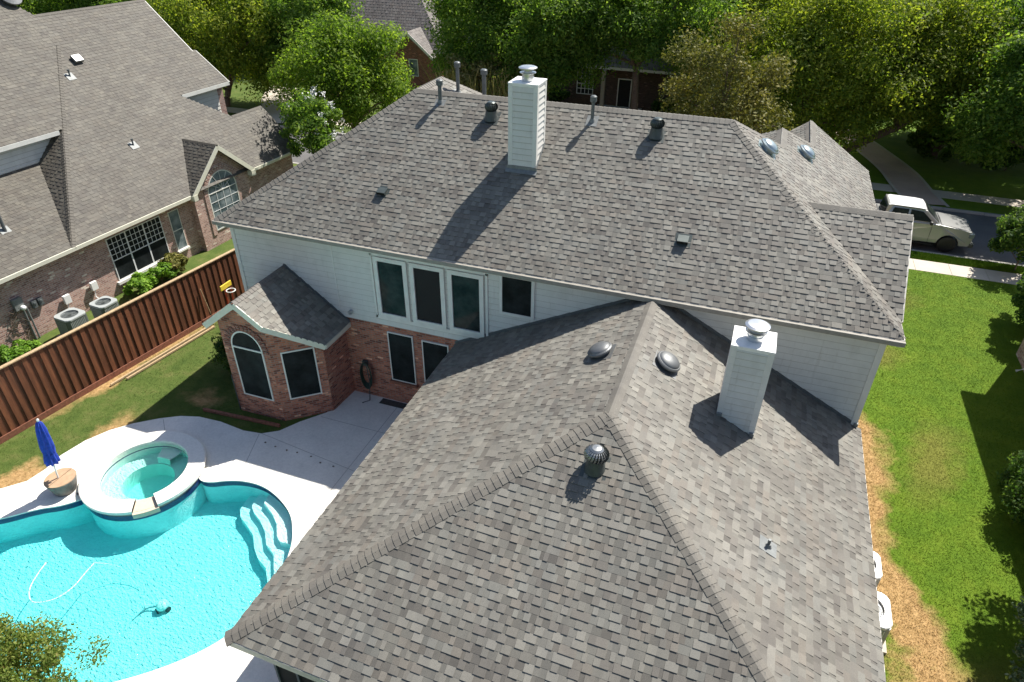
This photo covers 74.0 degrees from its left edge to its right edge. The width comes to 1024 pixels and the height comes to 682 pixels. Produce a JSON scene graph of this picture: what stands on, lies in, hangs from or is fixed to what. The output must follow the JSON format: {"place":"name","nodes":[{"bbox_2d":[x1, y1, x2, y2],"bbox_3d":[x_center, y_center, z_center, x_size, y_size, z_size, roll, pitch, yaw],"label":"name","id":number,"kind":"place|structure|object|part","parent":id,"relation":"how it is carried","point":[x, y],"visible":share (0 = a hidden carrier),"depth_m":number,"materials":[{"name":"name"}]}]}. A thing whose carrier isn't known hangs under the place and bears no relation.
{"place":"outdoors","nodes":[
{"label":"outdoors","id":0,"kind":"place"},
{"bbox_2d":[261,86,295,122],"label":"driveway","id":1,"kind":"structure","parent":0,"point":[272,111],"depth_m":53.72,"materials":[{"name":"concrete"}]},
{"bbox_2d":[0,4,1023,681],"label":"ground","id":2,"kind":"structure","parent":0,"point":[956,174],"depth_m":21.92,"materials":[{"name":"green plant"}]},
{"bbox_2d":[0,338,41,362],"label":"plant","id":3,"kind":"object","parent":2,"relation":"on","point":[20,347],"visible":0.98,"depth_m":24.66,"materials":[{"name":"green plant"}]},
{"bbox_2d":[16,0,64,14],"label":"tree","id":4,"kind":"object","parent":2,"relation":"on","point":[33,7],"visible":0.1,"depth_m":58.27,"materials":[{"name":"green plant"}]},
{"bbox_2d":[0,611,109,681],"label":"tree","id":5,"kind":"object","parent":2,"relation":"on","point":[13,661],"visible":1,"depth_m":11.80,"materials":[{"name":"green plant"}]},
{"bbox_2d":[54,307,88,336],"bbox_3d":[-16.779,-0.638,25.979,0.980,0.920,0.980,14,36,20],"label":"air conditioner","id":6,"kind":"object","parent":2,"relation":"on","point":[69,319],"visible":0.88,"depth_m":25.69,"materials":[{"name":"grey metal"}]},
{"bbox_2d":[45,0,117,11],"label":"tree","id":7,"kind":"object","parent":2,"relation":"on","point":[69,4],"visible":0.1,"depth_m":58.88,"materials":[{"name":"green plant"}]},
{"bbox_2d":[89,296,118,318],"bbox_3d":[-15.982,-1.157,26.772,0.920,0.920,0.920,14,36,20],"label":"air conditioner","id":8,"kind":"object","parent":2,"relation":"on","point":[102,305],"visible":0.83,"depth_m":26.45,"materials":[{"name":"grey metal"}]},
{"bbox_2d":[0,248,244,443],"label":"fence","id":9,"kind":"object","parent":2,"relation":"on","point":[43,381],"visible":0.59,"depth_m":23.46,"materials":[{"name":"brown wood"}]},
{"bbox_2d":[74,0,190,35],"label":"tree","id":10,"kind":"object","parent":2,"relation":"on","point":[91,3],"visible":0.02,"depth_m":56.73,"materials":[{"name":"green plant"}]},
{"bbox_2d":[122,272,157,295],"bbox_3d":[-15.635,-2.386,28.650,1.254,0.942,1.484,12,35,16],"label":"plant","id":11,"kind":"object","parent":2,"relation":"on","point":[141,282],"visible":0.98,"depth_m":28.32,"materials":[{"name":"green plant"}]},
{"bbox_2d":[0,0,293,356],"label":"brick house","id":12,"kind":"structure","parent":2,"relation":"on","point":[129,145],"depth_m":29.39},
{"bbox_2d":[10,308,29,340],"bbox_3d":[-18.268,-0.540,25.162,0.115,1.376,0.830,14,36,20],"label":"dead vine","id":13,"kind":"object","parent":12,"relation":"attached to","point":[18,323],"visible":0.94,"depth_m":25.04,"materials":[{"name":"brown plant"}]},
{"bbox_2d":[10,296,40,338],"bbox_3d":[-18.094,-0.796,25.341,0.287,1.830,0.449,12,35,16],"label":"electric meter","id":14,"kind":"object","parent":12,"relation":"attached to","point":[17,303],"visible":1,"depth_m":25.03,"materials":[{"name":"grey metal"}]},
{"bbox_2d":[29,299,38,308],"bbox_3d":[-17.944,-1.382,25.514,0.176,0.300,0.187,12,35,16],"label":"utility box","id":15,"kind":"object","parent":12,"relation":"attached to","point":[33,303],"visible":1,"depth_m":25.46,"materials":[{"name":"grey metal"}]},
{"bbox_2d":[35,297,44,305],"bbox_3d":[-17.846,-1.502,25.697,0.176,0.300,0.187,12,35,16],"label":"utility box","id":16,"kind":"object","parent":12,"relation":"attached to","point":[40,301],"visible":1,"depth_m":25.64,"materials":[{"name":"grey metal"}]},
{"bbox_2d":[61,294,72,307],"bbox_3d":[-17.233,-1.363,26.631,0.639,0.837,0.275,20,38,27],"label":"disconnect box","id":17,"kind":"object","parent":12,"relation":"attached to","point":[66,298],"visible":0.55,"depth_m":26.56,"materials":[{"name":"white metal"}]},
{"bbox_2d":[89,280,98,297],"bbox_3d":[-16.608,-1.929,27.494,0.922,0.838,0.271,18,37,24],"label":"disconnect box","id":18,"kind":"object","parent":12,"relation":"attached to","point":[94,286],"visible":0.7,"depth_m":27.48,"materials":[{"name":"white metal"}]},
{"bbox_2d":[105,231,136,280],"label":"window","id":19,"kind":"structure","parent":12,"relation":"in","point":[118,247],"depth_m":28.45,"materials":[{"name":"black glass"}]},
{"bbox_2d":[124,223,153,271],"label":"window","id":20,"kind":"structure","parent":12,"relation":"in","point":[136,238],"depth_m":29.15,"materials":[{"name":"glass"}]},
{"bbox_2d":[142,216,169,262],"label":"window","id":21,"kind":"structure","parent":12,"relation":"in","point":[153,229],"depth_m":29.82,"materials":[{"name":"black glass"}]},
{"bbox_2d":[167,208,190,252],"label":"window","id":22,"kind":"structure","parent":12,"relation":"in","point":[174,218],"depth_m":30.79,"materials":[{"name":"glass"}]},
{"bbox_2d":[203,164,243,235],"bbox_3d":[-13.753,-6.883,32.460,0.067,3.089,2.260,14,36,20],"label":"arched window","id":23,"kind":"structure","parent":12,"relation":"in","point":[220,197],"depth_m":32.23,"materials":[{"name":"glass"}]},
{"bbox_2d":[0,439,305,681],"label":"swimming pool","id":24,"kind":"structure","parent":2,"relation":"in","point":[208,569],"depth_m":18.14,"materials":[{"name":"liquid"}]},
{"bbox_2d":[78,431,206,538],"bbox_3d":[-10.768,4.205,20.156,3.379,1.150,3.379,12,35,16],"label":"hot tub","id":25,"kind":"object","parent":24,"relation":"on","point":[133,495],"visible":0.98,"depth_m":19.87,"materials":[{"name":"concrete"}]},
{"bbox_2d":[130,599,170,622],"bbox_3d":[-9.198,6.855,17.032,1.149,0.320,0.427,-21,39,-29],"label":"pool cleaner","id":26,"kind":"object","parent":24,"relation":"in","point":[162,605],"visible":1,"depth_m":17.13,"materials":[{"name":"white plastic"}]},
{"bbox_2d":[0,323,319,487],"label":"yard grass","id":27,"kind":"structure","parent":2,"relation":"on","point":[111,404],"depth_m":22.58,"materials":[{"name":"green plant"}]},
{"bbox_2d":[110,325,211,385],"bbox_3d":[-12.865,0.448,25.110,0.070,0.060,4.400,16,37,22],"label":"garden timber","id":28,"kind":"object","parent":2,"relation":"on","point":[154,358],"visible":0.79,"depth_m":24.87,"materials":[{"name":"brown wood"}]},
{"bbox_2d":[144,262,179,283],"bbox_3d":[-15.249,-2.981,29.494,1.200,0.977,1.698,26,41,33],"label":"plant","id":29,"kind":"object","parent":2,"relation":"on","point":[161,270],"visible":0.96,"depth_m":29.20,"materials":[{"name":"green plant"}]},
{"bbox_2d":[126,326,214,379],"bbox_3d":[-12.590,0.373,25.227,0.070,0.060,3.900,16,37,22],"label":"garden timber","id":30,"kind":"object","parent":2,"relation":"on","point":[167,354],"visible":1,"depth_m":25.09,"materials":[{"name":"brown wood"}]},
{"bbox_2d":[157,252,188,274],"bbox_3d":[-14.984,-3.358,30.020,1.354,1.071,1.653,-22,39,-30],"label":"plant","id":31,"kind":"object","parent":2,"relation":"on","point":[176,259],"visible":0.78,"depth_m":29.85,"materials":[{"name":"green plant"}]},
{"bbox_2d":[0,391,407,681],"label":"pool deck","id":32,"kind":"structure","parent":2,"relation":"on","point":[305,480],"depth_m":20.67,"materials":[{"name":"concrete"}]},
{"bbox_2d":[43,467,76,496],"bbox_3d":[-12.762,4.054,19.294,0.820,0.480,0.820,12,35,16],"label":"planter","id":33,"kind":"object","parent":32,"relation":"on","point":[64,484],"visible":0.98,"depth_m":19.12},
{"bbox_2d":[35,419,60,477],"bbox_3d":[-12.724,2.983,18.595,0.412,2.222,0.394,-28,43,-36],"label":"patio umbrella","id":34,"kind":"object","parent":33,"relation":"on","point":[51,457],"visible":1,"depth_m":18.42,"materials":[{"name":"blue fabric"}]},
{"bbox_2d":[82,409,395,511],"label":"deck joints","id":35,"kind":"object","parent":32,"relation":"on","point":[303,450],"visible":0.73,"depth_m":20.89,"materials":[{"name":"grey concrete"}]},
{"bbox_2d":[360,359,371,402],"bbox_3d":[-4.908,1.321,22.631,0.454,1.458,0.428,-15,37,-22],"label":"garden hose","id":36,"kind":"object","parent":32,"relation":"on","point":[363,380],"visible":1,"depth_m":22.58,"materials":[{"name":"rubber"}]},
{"bbox_2d":[379,398,406,408],"bbox_3d":[-3.973,2.099,22.774,0.950,0.012,0.280,12,35,16],"label":"doormat","id":37,"kind":"object","parent":32,"relation":"on","point":[393,403],"visible":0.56,"depth_m":22.77,"materials":[{"name":"rubber"}]},
{"bbox_2d":[132,0,302,107],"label":"tree","id":38,"kind":"object","parent":2,"relation":"on","point":[206,28],"visible":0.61,"depth_m":48.67,"materials":[{"name":"green plant"}]},
{"bbox_2d":[208,332,229,371],"bbox_3d":[-9.737,0.179,24.010,1.606,1.861,2.153,12,35,16],"label":"shrub","id":39,"kind":"object","parent":2,"relation":"on","point":[218,347],"visible":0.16,"depth_m":23.39,"materials":[{"name":"green plant"}]},
{"bbox_2d":[220,280,235,304],"bbox_3d":[-11.200,-1.656,27.123,0.540,1.433,0.630,12,35,16],"label":"yard toy","id":40,"kind":"object","parent":2,"relation":"on","point":[227,284],"visible":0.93,"depth_m":26.89,"materials":[{"name":"yellow plastic"}]},
{"bbox_2d":[203,407,280,426],"bbox_3d":[-8.809,2.484,22.081,2.856,0.100,0.090,10,35,13],"label":"edging timber","id":41,"kind":"object","parent":2,"relation":"on","point":[255,420],"visible":1,"depth_m":22.04,"materials":[{"name":"brown wood"}]},
{"bbox_2d":[226,0,372,78],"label":"tree","id":42,"kind":"object","parent":2,"relation":"on","point":[296,9],"visible":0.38,"depth_m":48.79,"materials":[{"name":"green plant"}]},
{"bbox_2d":[279,86,344,156],"bbox_3d":[-10.269,-9.928,35.187,3.439,6.337,3.856,-3,34,-5],"label":"flowering tree","id":43,"kind":"object","parent":2,"relation":"on","point":[320,125],"visible":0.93,"depth_m":33.77,"materials":[{"name":"green plant"}]},
{"bbox_2d":[265,8,419,133],"bbox_3d":[-9.087,-13.519,37.990,8.302,9.266,7.573,-11,35,-17],"label":"tree","id":44,"kind":"object","parent":2,"relation":"on","point":[355,56],"visible":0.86,"depth_m":36.06,"materials":[{"name":"green plant"}]},
{"bbox_2d":[341,0,493,87],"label":"brick house","id":45,"kind":"structure","parent":2,"relation":"on","point":[411,17],"depth_m":59.16,"materials":[{"name":"paint"}]},
{"bbox_2d":[409,59,418,76],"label":"window","id":46,"kind":"structure","parent":45,"relation":"in","point":[415,61],"depth_m":58.54,"materials":[{"name":"grey glass"}]},
{"bbox_2d":[445,51,521,95],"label":"tree","id":47,"kind":"object","parent":2,"relation":"on","point":[474,68],"visible":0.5,"depth_m":43.25,"materials":[{"name":"green plant"}]},
{"bbox_2d":[418,0,550,78],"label":"tree","id":48,"kind":"object","parent":2,"relation":"on","point":[452,16],"visible":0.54,"depth_m":43.40,"materials":[{"name":"green plant"}]},
{"bbox_2d":[419,57,551,96],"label":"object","id":49,"kind":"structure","parent":2,"relation":"on","point":[489,91],"depth_m":43.05,"materials":[{"name":"green plant"}]},
{"bbox_2d":[474,0,620,100],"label":"tree","id":50,"kind":"object","parent":2,"relation":"on","point":[547,45],"visible":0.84,"depth_m":41.41,"materials":[{"name":"green plant"}]},
{"bbox_2d":[202,61,913,681],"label":"house","id":51,"kind":"structure","parent":2,"relation":"on","point":[624,363],"depth_m":16.33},
{"bbox_2d":[231,331,274,400],"bbox_3d":[-8.110,0.759,21.115,1.140,2.523,0.065,12,35,16],"label":"arched window","id":52,"kind":"structure","parent":51,"relation":"in","point":[248,354],"depth_m":21.13,"materials":[{"name":"glass"}]},
{"bbox_2d":[280,347,321,399],"bbox_3d":[-6.596,1.019,21.313,0.805,1.810,0.681,12,35,16],"label":"window","id":53,"kind":"structure","parent":51,"relation":"in","point":[300,367],"depth_m":21.29,"materials":[{"name":"glass"}]},
{"bbox_2d":[372,256,411,321],"bbox_3d":[-3.587,-1.552,20.360,1.090,2.040,0.090,12,35,16],"label":"window","id":54,"kind":"structure","parent":51,"relation":"in","point":[390,275],"depth_m":20.33,"materials":[{"name":"glass"}]},
{"bbox_2d":[387,331,418,388],"bbox_3d":[-3.531,0.611,21.767,0.980,1.950,0.140,12,35,16],"label":"window","id":55,"kind":"structure","parent":51,"relation":"in","point":[401,346],"depth_m":21.78,"materials":[{"name":"glass"}]},
{"bbox_2d":[408,262,446,329],"bbox_3d":[-2.464,-1.321,20.023,1.100,2.040,0.090,12,35,16],"label":"window","id":56,"kind":"structure","parent":51,"relation":"in","point":[427,283],"depth_m":19.99,"materials":[{"name":"glass"}]},
{"bbox_2d":[421,340,448,380],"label":"window","id":57,"kind":"structure","parent":51,"relation":"in","point":[433,353],"depth_m":21.21,"materials":[{"name":"glass"}]},
{"bbox_2d":[447,269,484,336],"bbox_3d":[-1.322,-1.085,19.681,1.110,2.040,0.090,12,35,16],"label":"window","id":58,"kind":"structure","parent":51,"relation":"in","point":[466,303],"depth_m":19.65,"materials":[{"name":"glass"}]},
{"bbox_2d":[499,276,534,320],"bbox_3d":[0.137,-1.258,18.945,1.040,1.350,0.070,12,35,16],"label":"window","id":59,"kind":"structure","parent":51,"relation":"in","point":[516,296],"depth_m":18.96,"materials":[{"name":"glass"}]},
{"bbox_2d":[549,85,570,101],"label":"shrub","id":60,"kind":"object","parent":2,"relation":"on","point":[558,98],"visible":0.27,"depth_m":53.51,"materials":[{"name":"green plant"}]},
{"bbox_2d":[553,8,681,110],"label":"brick house","id":61,"kind":"structure","parent":2,"relation":"on","point":[611,90],"depth_m":53.38,"materials":[{"name":"brick"}]},
{"bbox_2d":[576,68,593,94],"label":"window","id":62,"kind":"structure","parent":61,"relation":"in","point":[580,89],"depth_m":54.54,"materials":[{"name":"white paint"}]},
{"bbox_2d":[616,78,631,106],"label":"front door","id":63,"kind":"structure","parent":61,"relation":"in","point":[624,88],"depth_m":53.64,"materials":[{"name":"paint"}]},
{"bbox_2d":[563,0,744,109],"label":"tree","id":64,"kind":"object","parent":2,"relation":"on","point":[637,29],"visible":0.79,"depth_m":40.55,"materials":[{"name":"green plant"}]},
{"bbox_2d":[628,2,680,37],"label":"tree","id":65,"kind":"object","parent":2,"relation":"on","point":[655,10],"visible":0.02,"depth_m":51.23,"materials":[{"name":"green plant"}]},
{"bbox_2d":[651,98,681,112],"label":"shrub","id":66,"kind":"object","parent":2,"relation":"on","point":[657,104],"visible":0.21,"depth_m":50.48,"materials":[{"name":"green plant"}]},
{"bbox_2d":[658,9,797,133],"bbox_3d":[8.927,-8.590,29.435,5.792,10.726,6.267,-8,34,-12],"label":"tree","id":67,"kind":"object","parent":2,"relation":"on","point":[752,96],"visible":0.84,"depth_m":27.41,"materials":[{"name":"green plant"}]},
{"bbox_2d":[694,0,778,30],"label":"tree","id":68,"kind":"object","parent":2,"relation":"on","point":[739,8],"visible":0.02,"depth_m":45.61,"materials":[{"name":"green plant"}]},
{"bbox_2d":[656,0,842,116],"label":"tree","id":69,"kind":"object","parent":2,"relation":"on","point":[759,6],"visible":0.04,"depth_m":44.08,"materials":[{"name":"green plant"}]},
{"bbox_2d":[793,105,834,138],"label":"shrub","id":70,"kind":"object","parent":2,"relation":"on","point":[823,125],"visible":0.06,"depth_m":45.37,"materials":[{"name":"green plant"}]},
{"bbox_2d":[707,0,936,152],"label":"tree","id":71,"kind":"object","parent":2,"relation":"on","point":[817,53],"visible":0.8,"depth_m":37.08,"materials":[{"name":"green plant"}]},
{"bbox_2d":[823,0,906,98],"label":"tree","id":72,"kind":"object","parent":2,"relation":"on","point":[873,14],"depth_m":49.05,"materials":[{"name":"green plant"}]},
{"bbox_2d":[873,551,882,585],"bbox_3d":[8.561,5.707,16.803,0.980,0.800,0.980,12,35,16],"label":"air conditioner","id":73,"kind":"object","parent":2,"relation":"on","point":[878,566],"visible":0.09,"depth_m":16.43,"materials":[{"name":"paint"}]},
{"bbox_2d":[877,592,892,654],"bbox_3d":[8.142,6.389,15.766,1.120,0.800,1.120,12,35,16],"label":"air conditioner","id":74,"kind":"object","parent":2,"relation":"on","point":[885,616],"visible":0.29,"depth_m":15.38,"materials":[{"name":"paint"}]},
{"bbox_2d":[836,132,943,204],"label":"paved path","id":75,"kind":"structure","parent":2,"relation":"on","point":[904,179],"depth_m":41.61,"materials":[{"name":"grey concrete"}]},
{"bbox_2d":[847,143,901,195],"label":"path edging","id":76,"kind":"object","parent":75,"relation":"on","point":[885,176],"visible":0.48,"depth_m":41.74,"materials":[{"name":"concrete"}]},
{"bbox_2d":[873,141,949,206],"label":"path edging","id":77,"kind":"object","parent":75,"relation":"on","point":[931,189],"visible":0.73,"depth_m":41.19,"materials":[{"name":"concrete"}]},
{"bbox_2d":[831,0,1022,152],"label":"tree","id":78,"kind":"object","parent":2,"relation":"on","point":[939,57],"visible":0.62,"depth_m":37.42,"materials":[{"name":"green plant"}]},
{"bbox_2d":[906,124,960,162],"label":"shrub","id":79,"kind":"object","parent":2,"relation":"on","point":[912,139],"visible":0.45,"depth_m":43.60,"materials":[{"name":"green plant"}]},
{"bbox_2d":[875,0,1023,163],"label":"tree","id":80,"kind":"object","parent":2,"relation":"on","point":[1020,28],"visible":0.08,"depth_m":39.32,"materials":[{"name":"green plant"}]},
{"bbox_2d":[910,250,1023,273],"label":"verge grass","id":81,"kind":"structure","parent":2,"relation":"on","point":[968,262],"depth_m":31.79,"materials":[{"name":"green plant"}]},
{"bbox_2d":[939,26,1023,169],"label":"tree","id":82,"kind":"object","parent":2,"relation":"on","point":[978,144],"visible":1,"depth_m":35.25,"materials":[{"name":"green plant"}]},
{"bbox_2d":[944,0,1023,132],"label":"tree","id":83,"kind":"object","parent":2,"relation":"on","point":[1006,21],"visible":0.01,"depth_m":40.99,"materials":[{"name":"green plant"}]},
{"bbox_2d":[961,127,1023,170],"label":"shrub","id":84,"kind":"object","parent":2,"relation":"on","point":[1017,161],"visible":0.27,"depth_m":41.83,"materials":[{"name":"green plant"}]},
{"bbox_2d":[987,204,1023,270],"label":"shrub","id":85,"kind":"object","parent":2,"relation":"on","point":[1010,230],"visible":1,"depth_m":30.09,"materials":[{"name":"green plant"}]},
{"bbox_2d":[996,450,1023,525],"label":"shrub","id":86,"kind":"object","parent":2,"relation":"on","point":[1013,498],"visible":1,"depth_m":18.29,"materials":[{"name":"green plant"}]},
{"bbox_2d":[1005,595,1023,681],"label":"shrub","id":87,"kind":"object","parent":2,"relation":"on","point":[1020,649],"visible":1,"depth_m":14.32,"materials":[{"name":"green plant"}]},
{"bbox_2d":[1011,271,1023,325],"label":"shrub","id":88,"kind":"object","parent":2,"relation":"on","point":[1017,299],"visible":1,"depth_m":25.98,"materials":[{"name":"green plant"}]},
{"bbox_2d":[1015,339,1023,371],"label":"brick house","id":89,"kind":"structure","parent":2,"relation":"on","point":[1020,354],"depth_m":25.06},
{"bbox_2d":[226,107,1023,284],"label":"sidewalk","id":90,"kind":"structure","parent":0,"point":[969,272],"depth_m":31.56,"materials":[{"name":"concrete"}]},
{"bbox_2d":[282,128,1023,264],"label":"road","id":91,"kind":"structure","parent":0,"point":[983,228],"depth_m":33.99,"materials":[{"name":"grey asphalt"}]},
{"bbox_2d":[280,125,1023,265],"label":"kerb","id":92,"kind":"structure","parent":91,"relation":"on","point":[961,211],"depth_m":36.87,"materials":[{"name":"concrete"}]},
{"bbox_2d":[876,194,974,251],"bbox_3d":[19.602,-5.925,33.616,5.770,2.020,2.125,12,35,16],"label":"pickup truck","id":93,"kind":"object","parent":91,"relation":"on","point":[930,224],"visible":0.56,"depth_m":32.78,"materials":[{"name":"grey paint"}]},
{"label":"window","id":94,"kind":"part","parent":93,"relation":"part of","materials":[{"name":"black glass"}]},
{"bbox_2d":[858,269,1023,681],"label":"lawn grass","id":95,"kind":"structure","parent":0,"point":[959,419],"depth_m":20.78,"materials":[{"name":"green plant"}]},
{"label":"water","id":96,"kind":"structure","parent":0,"visible":0},
{"bbox_2d":[29,561,145,607],"bbox_3d":[-10.650,6.302,17.293,2.673,0.868,1.262,-3,34,-5],"label":"cleaner hose","id":97,"kind":"object","parent":96,"relation":"on","point":[75,584],"visible":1,"depth_m":17.10,"materials":[{"name":"white plastic"}]}
]}

